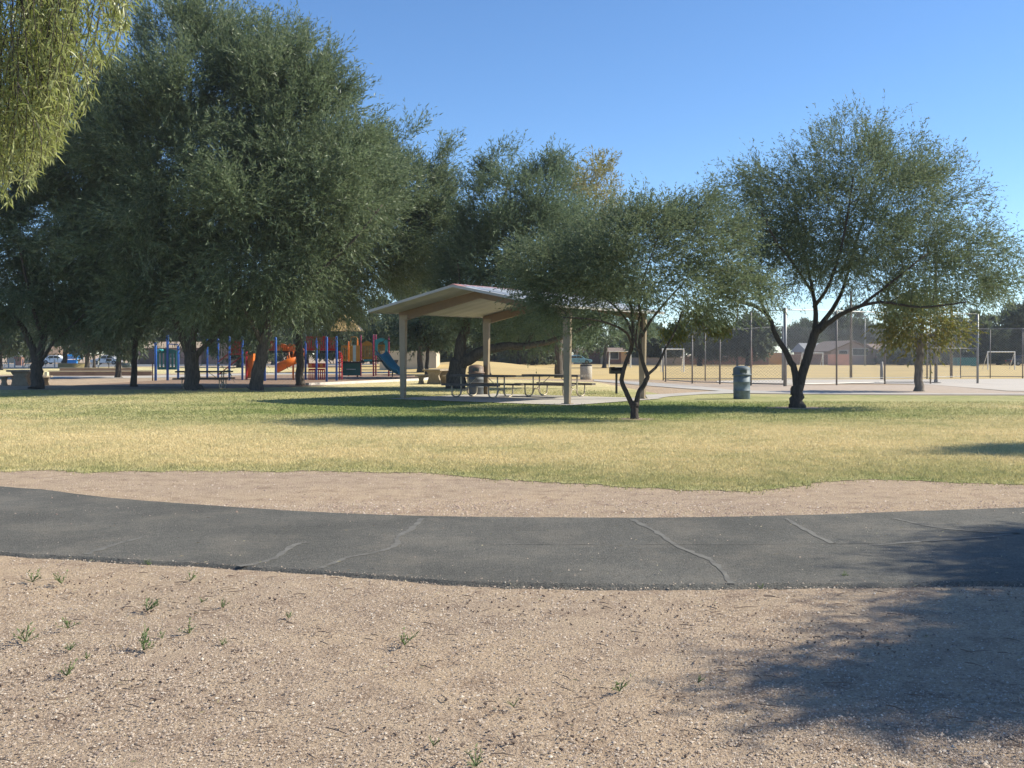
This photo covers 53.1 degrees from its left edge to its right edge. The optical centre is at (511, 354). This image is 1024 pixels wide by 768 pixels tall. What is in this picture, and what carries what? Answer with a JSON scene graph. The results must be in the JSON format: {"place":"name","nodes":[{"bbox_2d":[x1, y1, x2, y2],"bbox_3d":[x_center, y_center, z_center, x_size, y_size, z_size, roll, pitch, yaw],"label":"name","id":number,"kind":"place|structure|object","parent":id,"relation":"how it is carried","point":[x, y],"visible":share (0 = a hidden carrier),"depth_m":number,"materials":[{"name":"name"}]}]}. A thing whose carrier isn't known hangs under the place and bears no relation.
{"place":"outdoors","nodes":[
{"label":"outdoors","id":0,"kind":"place"},
{"bbox_2d":[49,370,151,375],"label":"wall","id":1,"kind":"structure","parent":0,"point":[124,373],"depth_m":74.29,"materials":[{"name":"concrete"}]},
{"bbox_2d":[0,367,308,374],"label":"park grass","id":2,"kind":"structure","parent":0,"point":[234,370],"depth_m":97.43,"materials":[{"name":"plant"}]},
{"bbox_2d":[0,304,42,369],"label":"street tree","id":3,"kind":"object","parent":2,"relation":"on","point":[13,350],"visible":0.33,"depth_m":100.32,"materials":[{"name":"green plant"}]},
{"bbox_2d":[58,363,84,367],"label":"wall","id":4,"kind":"structure","parent":2,"relation":"on","point":[71,365],"depth_m":115.38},
{"bbox_2d":[53,333,101,367],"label":"street tree","id":5,"kind":"object","parent":2,"relation":"on","point":[87,359],"visible":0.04,"depth_m":112.91,"materials":[{"name":"green plant"}]},
{"bbox_2d":[60,367,130,370],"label":"wall","id":6,"kind":"structure","parent":2,"relation":"on","point":[92,369],"depth_m":94.20,"materials":[{"name":"concrete"}]},
{"bbox_2d":[200,320,288,366],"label":"background tree","id":7,"kind":"object","parent":2,"relation":"on","point":[237,363],"visible":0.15,"depth_m":118.36,"materials":[{"name":"green plant"}]},
{"bbox_2d":[3,364,374,368],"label":"street","id":8,"kind":"structure","parent":0,"point":[46,366],"depth_m":140.49,"materials":[{"name":"asphalt"}]},
{"bbox_2d":[44,355,71,363],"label":"parked car","id":9,"kind":"object","parent":8,"relation":"on","point":[52,358],"visible":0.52,"depth_m":161.17,"materials":[{"name":"white paint"}]},
{"bbox_2d":[36,297,81,363],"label":"street tree","id":10,"kind":"object","parent":8,"relation":"on","point":[64,359],"visible":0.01,"depth_m":116.04,"materials":[{"name":"green plant"}]},
{"bbox_2d":[67,351,80,363],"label":"parked car","id":11,"kind":"object","parent":8,"relation":"on","point":[73,361],"visible":0.4,"depth_m":141.83,"materials":[{"name":"metal"}]},
{"bbox_2d":[90,355,121,364],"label":"parked car","id":12,"kind":"object","parent":8,"relation":"on","point":[102,360],"visible":0.51,"depth_m":153.13,"materials":[{"name":"silver metal"}]},
{"bbox_2d":[137,342,244,363],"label":"house","id":13,"kind":"structure","parent":0,"point":[150,360],"depth_m":158.00,"materials":[{"name":"beige paint"}]},
{"bbox_2d":[140,349,153,363],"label":"door","id":14,"kind":"structure","parent":13,"relation":"in","point":[149,360],"depth_m":157.90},
{"bbox_2d":[0,372,393,378],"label":"playground path","id":15,"kind":"structure","parent":0,"point":[62,377],"depth_m":70.68,"materials":[{"name":"concrete"}]},
{"bbox_2d":[61,324,171,377],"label":"street tree","id":16,"kind":"object","parent":15,"relation":"on","point":[118,372],"visible":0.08,"depth_m":66.63,"materials":[{"name":"green plant"}]},
{"bbox_2d":[0,355,1023,767],"bbox_3d":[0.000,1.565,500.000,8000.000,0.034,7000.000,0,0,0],"label":"ground","id":17,"kind":"structure","parent":0,"point":[538,491],"depth_m":5.36,"materials":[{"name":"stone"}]},
{"bbox_2d":[12,622,38,641],"bbox_3d":[-2.624,1.492,5.517,0.135,0.120,0.182,0,0,-36],"label":"weed","id":18,"kind":"object","parent":17,"relation":"on","point":[29,634],"visible":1,"depth_m":5.51,"materials":[{"name":"green plant"}]},
{"bbox_2d":[0,370,52,385],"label":"concrete table","id":19,"kind":"object","parent":17,"relation":"on","point":[20,377],"visible":0.74,"depth_m":50.43,"materials":[{"name":"concrete"}]},
{"bbox_2d":[7,346,74,362],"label":"house","id":20,"kind":"structure","parent":17,"relation":"on","point":[53,352],"depth_m":190.00,"materials":[{"name":"beige paint"}]},
{"bbox_2d":[57,658,77,675],"bbox_3d":[-2.147,1.511,4.949,0.090,0.080,0.133,0,0,0],"label":"weed","id":21,"kind":"object","parent":17,"relation":"on","point":[69,670],"visible":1,"depth_m":4.93,"materials":[{"name":"green plant"}]},
{"bbox_2d":[0,0,144,210],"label":"weeping acacia","id":22,"kind":"object","parent":17,"relation":"on","point":[37,61],"visible":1,"depth_m":6.52,"materials":[{"name":"green plant"}]},
{"bbox_2d":[138,624,156,650],"bbox_3d":[-1.906,1.482,5.341,0.074,0.140,0.206,0,0,-31],"label":"weed","id":23,"kind":"object","parent":17,"relation":"on","point":[145,640],"visible":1,"depth_m":5.37,"materials":[{"name":"green plant"}]},
{"bbox_2d":[144,597,159,610],"bbox_3d":[-2.184,1.510,6.209,0.127,0.084,0.081,0,0,37],"label":"weed","id":24,"kind":"object","parent":17,"relation":"on","point":[154,604],"visible":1,"depth_m":6.19,"materials":[{"name":"green plant"}]},
{"bbox_2d":[172,371,234,388],"bbox_3d":[-14.000,1.155,46.600,2.440,0.800,1.660,0,0,-4],"label":"picnic table","id":25,"kind":"object","parent":17,"relation":"on","point":[221,378],"visible":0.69,"depth_m":46.24,"materials":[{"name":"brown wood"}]},
{"bbox_2d":[73,374,417,387],"bbox_3d":[-12.852,1.536,63.551,14.907,0.001,34.204,0,0,9],"label":"playground bark","id":26,"kind":"object","parent":17,"relation":"on","point":[280,381],"visible":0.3,"depth_m":57.84,"materials":[{"name":"wood"}]},
{"bbox_2d":[52,159,198,386],"bbox_3d":[-18.183,-4.160,49.166,8.601,11.590,8.616,0,0,0],"label":"acacia tree","id":27,"kind":"object","parent":26,"relation":"on","point":[133,378],"visible":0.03,"depth_m":48.81,"materials":[{"name":"green plant"}]},
{"bbox_2d":[152,335,178,380],"bbox_3d":[-20.320,0.226,61.657,1.269,2.747,4.233,0,0,0],"label":"climbing frame","id":28,"kind":"object","parent":26,"relation":"on","point":[167,351],"visible":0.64,"depth_m":60.37,"materials":[{"name":"blue metal"}]},
{"bbox_2d":[206,317,399,381],"bbox_3d":[-10.929,-0.477,65.102,10.982,4.153,14.758,0,0,41],"label":"play structure","id":29,"kind":"object","parent":26,"relation":"on","point":[355,353],"visible":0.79,"depth_m":62.00,"materials":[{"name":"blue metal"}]},
{"bbox_2d":[250,97,488,385],"bbox_3d":[-7.451,-5.416,50.648,13.522,14.038,10.466,0,0,0],"label":"acacia tree","id":30,"kind":"object","parent":26,"relation":"on","point":[437,180],"visible":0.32,"depth_m":49.64,"materials":[{"name":"green plant"}]},
{"bbox_2d":[374,314,475,377],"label":"shade tree","id":31,"kind":"object","parent":26,"relation":"on","point":[416,330],"visible":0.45,"depth_m":66.66,"materials":[{"name":"green plant"}]},
{"bbox_2d":[270,320,315,364],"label":"background tree","id":32,"kind":"object","parent":17,"relation":"on","point":[293,337],"visible":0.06,"depth_m":149.06,"materials":[{"name":"green plant"}]},
{"bbox_2d":[267,329,356,363],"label":"background tree","id":33,"kind":"object","parent":17,"relation":"on","point":[280,358],"visible":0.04,"depth_m":169.02,"materials":[{"name":"green plant"}]},
{"bbox_2d":[303,312,384,364],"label":"background tree","id":34,"kind":"object","parent":17,"relation":"on","point":[344,335],"visible":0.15,"depth_m":123.14,"materials":[{"name":"green plant"}]},
{"bbox_2d":[306,377,428,384],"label":"playground kerb","id":35,"kind":"structure","parent":17,"relation":"on","point":[364,381],"depth_m":54.83,"materials":[{"name":"concrete"}]},
{"bbox_2d":[399,627,419,644],"bbox_3d":[-0.566,1.512,5.480,0.094,0.080,0.131,0,0,41],"label":"weed","id":36,"kind":"object","parent":17,"relation":"on","point":[404,642],"visible":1,"depth_m":5.47,"materials":[{"name":"green plant"}]},
{"bbox_2d":[464,743,483,766],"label":"weed","id":37,"kind":"object","parent":17,"relation":"on","point":[474,763],"visible":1,"depth_m":3.86,"materials":[{"name":"green plant"}]},
{"bbox_2d":[0,572,1021,767],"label":"twig litter","id":38,"kind":"object","parent":17,"relation":"on","point":[37,716],"visible":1,"depth_m":4.97,"materials":[{"name":"wood"}]},
{"bbox_2d":[1,470,1022,517],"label":"strip gravel","id":39,"kind":"structure","parent":17,"relation":"on","point":[480,510],"depth_m":10.72,"materials":[{"name":"gravel"}]},
{"bbox_2d":[580,364,591,379],"bbox_3d":[4.545,1.080,62.838,0.740,0.940,0.740,0,0,0],"label":"round bin","id":40,"kind":"object","parent":17,"relation":"on","point":[585,369],"visible":1,"depth_m":62.53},
{"bbox_2d":[611,675,630,691],"bbox_3d":[0.495,1.512,4.704,0.127,0.080,0.041,0,0,-38],"label":"weed","id":41,"kind":"object","parent":17,"relation":"on","point":[617,687],"visible":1,"depth_m":4.71,"materials":[{"name":"green plant"}]},
{"bbox_2d":[781,317,825,353],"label":"background tree","id":42,"kind":"object","parent":17,"relation":"on","point":[803,330],"visible":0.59,"depth_m":168.17,"materials":[{"name":"green plant"}]},
{"bbox_2d":[790,343,818,353],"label":"house","id":43,"kind":"structure","parent":17,"relation":"on","point":[803,345],"depth_m":164.22,"materials":[{"name":"grey paint"}]},
{"bbox_2d":[610,382,1023,394],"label":"gravel strip","id":44,"kind":"object","parent":17,"relation":"on","point":[879,388],"visible":0.73,"depth_m":44.81,"materials":[{"name":"gravel"}]},
{"bbox_2d":[861,280,989,390],"bbox_3d":[17.199,-0.794,42.591,4.625,4.880,4.669,0,0,38],"label":"ash tree","id":45,"kind":"object","parent":44,"relation":"on","point":[891,332],"visible":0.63,"depth_m":42.31,"materials":[{"name":"green plant"}]},
{"bbox_2d":[663,326,1023,380],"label":"chain link fence","id":46,"kind":"object","parent":17,"relation":"on","point":[960,376],"visible":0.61,"depth_m":61.99,"materials":[{"name":"metal"}]},
{"bbox_2d":[823,301,873,342],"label":"background tree","id":47,"kind":"object","parent":17,"relation":"on","point":[842,325],"visible":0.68,"depth_m":182.84,"materials":[{"name":"green plant"}]},
{"bbox_2d":[717,379,1023,390],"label":"court slab","id":48,"kind":"structure","parent":17,"relation":"on","point":[1007,384],"depth_m":55.64,"materials":[{"name":"concrete"}]},
{"bbox_2d":[665,308,978,385],"bbox_3d":[15.759,-0.325,52.552,16.472,3.850,7.408,0,0,14],"label":"chain link fence","id":49,"kind":"object","parent":48,"relation":"on","point":[785,338],"visible":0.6,"depth_m":52.04,"materials":[{"name":"metal"}]},
{"bbox_2d":[932,254,940,382],"bbox_3d":[22.648,-2.150,54.706,0.520,7.600,0.520,0,0,0],"label":"light pole","id":50,"kind":"object","parent":48,"relation":"on","point":[936,370],"visible":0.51,"depth_m":54.65,"materials":[{"name":"metal"}]},
{"bbox_2d":[860,320,887,343],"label":"background tree","id":51,"kind":"object","parent":17,"relation":"on","point":[871,336],"visible":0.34,"depth_m":181.78,"materials":[{"name":"green plant"}]},
{"label":"bare soil","id":52,"kind":"structure","parent":17,"relation":"on","visible":0},
{"bbox_2d":[0,59,153,388],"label":"acacia tree","id":53,"kind":"object","parent":52,"relation":"on","point":[39,300],"visible":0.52,"depth_m":44.43,"materials":[{"name":"green plant"}]},
{"bbox_2d":[0,486,1023,590],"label":"asphalt path","id":54,"kind":"structure","parent":0,"point":[745,555],"depth_m":8.22,"materials":[{"name":"asphalt"}]},
{"bbox_2d":[13,480,1023,767],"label":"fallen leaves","id":55,"kind":"object","parent":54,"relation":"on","point":[517,632],"visible":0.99,"depth_m":5.52,"materials":[{"name":"brown plant"}]},
{"bbox_2d":[0,379,1023,494],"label":"lawn","id":56,"kind":"structure","parent":0,"point":[415,385],"depth_m":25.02,"materials":[{"name":"green plant"}]},
{"bbox_2d":[415,369,447,383],"bbox_3d":[-3.787,1.163,53.641,1.960,0.775,1.900,0,0,24],"label":"concrete table","id":57,"kind":"object","parent":56,"relation":"on","point":[434,376],"visible":0.56,"depth_m":53.08,"materials":[{"name":"concrete"}]},
{"bbox_2d":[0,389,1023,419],"bbox_3d":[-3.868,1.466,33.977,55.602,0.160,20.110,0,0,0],"label":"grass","id":58,"kind":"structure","parent":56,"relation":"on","point":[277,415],"depth_m":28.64,"materials":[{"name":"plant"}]},
{"bbox_2d":[389,393,660,404],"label":"shelter slab","id":59,"kind":"structure","parent":56,"relation":"on","point":[539,399],"depth_m":34.53,"materials":[{"name":"concrete"}]},
{"bbox_2d":[468,365,484,394],"bbox_3d":[-1.368,0.970,39.076,0.660,1.160,0.660,0,0,0],"label":"trash barrel","id":60,"kind":"object","parent":59,"relation":"on","point":[476,369],"visible":0.83,"depth_m":38.83,"materials":[{"name":"metal"}]},
{"bbox_2d":[441,374,523,397],"bbox_3d":[-1.050,1.129,36.400,2.440,0.800,1.660,0,0,36],"label":"picnic table","id":61,"kind":"object","parent":59,"relation":"on","point":[488,385],"visible":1,"depth_m":36.26,"materials":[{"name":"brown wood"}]},
{"bbox_2d":[367,284,663,403],"bbox_3d":[0.243,-0.339,35.123,7.430,3.778,7.167,0,0,36],"label":"picnic shelter","id":62,"kind":"object","parent":59,"relation":"on","point":[461,300],"visible":0.57,"depth_m":34.94,"materials":[{"name":"beige metal"}]},
{"bbox_2d":[520,374,595,396],"bbox_3d":[1.550,1.129,37.000,2.440,0.800,1.660,0,0,36],"label":"picnic table","id":63,"kind":"object","parent":59,"relation":"on","point":[544,383],"visible":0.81,"depth_m":36.84,"materials":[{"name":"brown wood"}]},
{"bbox_2d":[415,129,649,388],"bbox_3d":[0.973,-4.019,46.525,11.230,12.352,8.274,0,0,0],"label":"leaning tree","id":64,"kind":"object","parent":56,"relation":"on","point":[461,261],"visible":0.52,"depth_m":45.57,"materials":[{"name":"green plant"}]},
{"bbox_2d":[609,367,621,393],"bbox_3d":[4.099,1.029,40.016,0.500,1.082,0.523,0,0,-8],"label":"park grill","id":65,"kind":"object","parent":56,"relation":"on","point":[616,371],"visible":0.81,"depth_m":40.06,"materials":[{"name":"black metal"}]},
{"bbox_2d":[481,171,795,418],"bbox_3d":[4.259,-1.376,26.052,6.605,6.060,10.381,0,0,43],"label":"mesquite tree","id":66,"kind":"object","parent":56,"relation":"on","point":[588,274],"visible":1,"depth_m":24.06,"materials":[{"name":"green plant"}]},
{"bbox_2d":[732,366,750,398],"bbox_3d":[7.963,0.970,35.496,0.660,1.160,0.660,0,0,0],"label":"trash barrel","id":67,"kind":"object","parent":56,"relation":"on","point":[741,381],"visible":0.98,"depth_m":35.25,"materials":[{"name":"green paint"}]},
{"bbox_2d":[767,407,829,408],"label":"bare soil","id":68,"kind":"structure","parent":56,"relation":"on","point":[799,408],"depth_m":29.09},
{"bbox_2d":[686,89,1023,407],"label":"mesquite tree","id":69,"kind":"object","parent":56,"relation":"on","point":[796,238],"visible":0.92,"depth_m":28.96,"materials":[{"name":"green plant"}]},
{"label":"bare soil","id":70,"kind":"structure","parent":56,"relation":"on","visible":0},
{"bbox_2d":[14,0,324,389],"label":"acacia tree","id":71,"kind":"object","parent":70,"relation":"on","point":[159,112],"visible":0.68,"depth_m":41.89,"materials":[{"name":"green plant"}]},
{"label":"bare soil","id":72,"kind":"structure","parent":56,"relation":"on","visible":0},
{"bbox_2d":[139,0,439,390],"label":"acacia tree","id":73,"kind":"object","parent":72,"relation":"on","point":[332,163],"visible":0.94,"depth_m":41.56,"materials":[{"name":"green plant"}]},
{"bbox_2d":[0,0,1023,354],"label":"sky","id":74,"kind":"structure","parent":0,"point":[674,86],"materials":[{"name":"blue"}]},
{"bbox_2d":[572,348,603,363],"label":"house","id":75,"kind":"structure","parent":0,"point":[596,360],"depth_m":161.90,"materials":[{"name":"beige paint"}]},
{"bbox_2d":[584,350,599,363],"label":"door","id":76,"kind":"structure","parent":75,"relation":"in","point":[595,360],"depth_m":161.88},
{"bbox_2d":[602,348,678,363],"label":"house","id":77,"kind":"structure","parent":0,"point":[617,357],"depth_m":160.00,"materials":[{"name":"brown"}]},
{"bbox_2d":[279,364,1023,379],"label":"dry field","id":78,"kind":"structure","parent":0,"point":[600,372],"depth_m":91.71,"materials":[{"name":"beige plant"}]},
{"bbox_2d":[380,351,439,369],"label":"block building","id":79,"kind":"structure","parent":78,"relation":"on","point":[433,363],"depth_m":99.00,"materials":[{"name":"beige concrete"}]},
{"bbox_2d":[351,278,469,371],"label":"shade tree","id":80,"kind":"object","parent":78,"relation":"on","point":[379,334],"visible":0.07,"depth_m":86.44,"materials":[{"name":"green plant"}]},
{"bbox_2d":[377,361,554,371],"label":"grass mound","id":81,"kind":"object","parent":78,"relation":"on","point":[497,366],"depth_m":102.09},
{"bbox_2d":[436,334,491,362],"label":"background tree","id":82,"kind":"object","parent":81,"relation":"on","point":[470,347],"visible":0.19,"depth_m":125.52,"materials":[{"name":"green plant"}]},
{"bbox_2d":[454,321,533,374],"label":"shade tree","id":83,"kind":"object","parent":78,"relation":"on","point":[477,338],"visible":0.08,"depth_m":76.12,"materials":[{"name":"green plant"}]},
{"bbox_2d":[496,351,554,364],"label":"background tree","id":84,"kind":"object","parent":78,"relation":"on","point":[550,360],"visible":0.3,"depth_m":147.38,"materials":[{"name":"green plant"}]},
{"bbox_2d":[497,332,554,364],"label":"background tree","id":85,"kind":"object","parent":78,"relation":"on","point":[525,354],"visible":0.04,"depth_m":139.05,"materials":[{"name":"green plant"}]},
{"bbox_2d":[494,293,610,360],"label":"shade tree","id":86,"kind":"object","parent":78,"relation":"on","point":[532,350],"visible":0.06,"depth_m":72.19,"materials":[{"name":"green plant"}]},
{"bbox_2d":[572,355,591,363],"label":"parked car","id":87,"kind":"object","parent":78,"relation":"on","point":[575,358],"visible":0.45,"depth_m":157.25,"materials":[{"name":"blue paint"}]},
{"bbox_2d":[541,145,631,377],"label":"drying tree","id":88,"kind":"object","parent":78,"relation":"on","point":[603,168],"visible":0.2,"depth_m":66.87,"materials":[{"name":"green plant"}]},
{"bbox_2d":[572,313,659,367],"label":"shade tree","id":89,"kind":"object","parent":78,"relation":"on","point":[652,326],"visible":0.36,"depth_m":115.85,"materials":[{"name":"green plant"}]},
{"bbox_2d":[617,319,686,357],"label":"background tree","id":90,"kind":"object","parent":78,"relation":"on","point":[654,350],"visible":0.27,"depth_m":148.14,"materials":[{"name":"green plant"}]},
{"bbox_2d":[631,358,681,364],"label":"garden wall","id":91,"kind":"structure","parent":78,"relation":"on","point":[649,361],"depth_m":147.05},
{"bbox_2d":[663,313,733,365],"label":"background tree","id":92,"kind":"object","parent":78,"relation":"on","point":[710,347],"visible":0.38,"depth_m":135.72,"materials":[{"name":"green plant"}]},
{"bbox_2d":[684,356,767,364],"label":"garden wall","id":93,"kind":"structure","parent":78,"relation":"on","point":[734,361],"depth_m":148.94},
{"bbox_2d":[722,309,781,365],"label":"background tree","id":94,"kind":"object","parent":78,"relation":"on","point":[738,338],"visible":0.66,"depth_m":135.56,"materials":[{"name":"green plant"}]},
{"bbox_2d":[768,353,781,364],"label":"outbuilding","id":95,"kind":"structure","parent":78,"relation":"on","point":[778,361],"depth_m":152.00,"materials":[{"name":"beige paint"}]},
{"bbox_2d":[787,354,827,364],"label":"garden wall","id":96,"kind":"structure","parent":78,"relation":"on","point":[812,360],"depth_m":149.90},
{"bbox_2d":[828,354,848,364],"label":"garden wall","id":97,"kind":"structure","parent":78,"relation":"on","point":[839,361],"depth_m":142.98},
{"bbox_2d":[800,340,878,364],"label":"house","id":98,"kind":"structure","parent":78,"relation":"on","point":[855,350],"depth_m":150.00,"materials":[{"name":"paint"}]},
{"bbox_2d":[852,348,867,355],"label":"window","id":99,"kind":"structure","parent":98,"relation":"in","point":[854,350],"depth_m":149.90,"materials":[{"name":"grey glass"}]},
{"bbox_2d":[866,351,872,364],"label":"door","id":100,"kind":"structure","parent":98,"relation":"in","point":[870,361],"depth_m":149.90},
{"bbox_2d":[850,291,851,377],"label":"court pole","id":101,"kind":"object","parent":78,"relation":"on","point":[850,337],"visible":0.5,"depth_m":65.43,"materials":[{"name":"grey metal"}]},
{"bbox_2d":[862,316,865,365],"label":"light pole","id":102,"kind":"object","parent":78,"relation":"on","point":[864,342],"visible":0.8,"depth_m":136.72,"materials":[{"name":"metal"}]},
{"bbox_2d":[870,339,929,364],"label":"background tree","id":103,"kind":"object","parent":78,"relation":"on","point":[900,361],"visible":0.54,"depth_m":146.21,"materials":[{"name":"green plant"}]},
{"bbox_2d":[950,297,952,377],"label":"court pole","id":104,"kind":"object","parent":78,"relation":"on","point":[951,359],"visible":0.33,"depth_m":67.33,"materials":[{"name":"grey metal"}]},
{"bbox_2d":[924,327,979,364],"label":"background tree","id":105,"kind":"object","parent":78,"relation":"on","point":[943,359],"visible":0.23,"depth_m":147.17,"materials":[{"name":"green plant"}]},
{"bbox_2d":[953,357,975,365],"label":"dumpster","id":106,"kind":"object","parent":78,"relation":"on","point":[966,361],"visible":0.55,"depth_m":128.37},
{"bbox_2d":[949,307,1016,363],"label":"background tree","id":107,"kind":"object","parent":78,"relation":"on","point":[985,340],"visible":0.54,"depth_m":147.36,"materials":[{"name":"green plant"}]},
{"bbox_2d":[982,351,1014,369],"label":"soccer goal","id":108,"kind":"object","parent":78,"relation":"on","point":[999,351],"visible":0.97,"depth_m":103.30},
{"bbox_2d":[980,343,1021,364],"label":"background tree","id":109,"kind":"object","parent":78,"relation":"on","point":[997,361],"visible":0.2,"depth_m":148.57,"materials":[{"name":"green plant"}]},
{"bbox_2d":[995,298,1023,364],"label":"background tree","id":110,"kind":"object","parent":78,"relation":"on","point":[1015,318],"visible":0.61,"depth_m":148.29,"materials":[{"name":"green plant"}]},
{"bbox_2d":[1005,355,1023,365],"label":"parked car","id":111,"kind":"object","parent":78,"relation":"on","point":[1016,361],"visible":0.79,"depth_m":139.16,"materials":[{"name":"black paint"}]},
{"bbox_2d":[594,380,1023,399],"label":"sidewalk","id":112,"kind":"structure","parent":0,"point":[718,391],"depth_m":40.97,"materials":[{"name":"concrete"}]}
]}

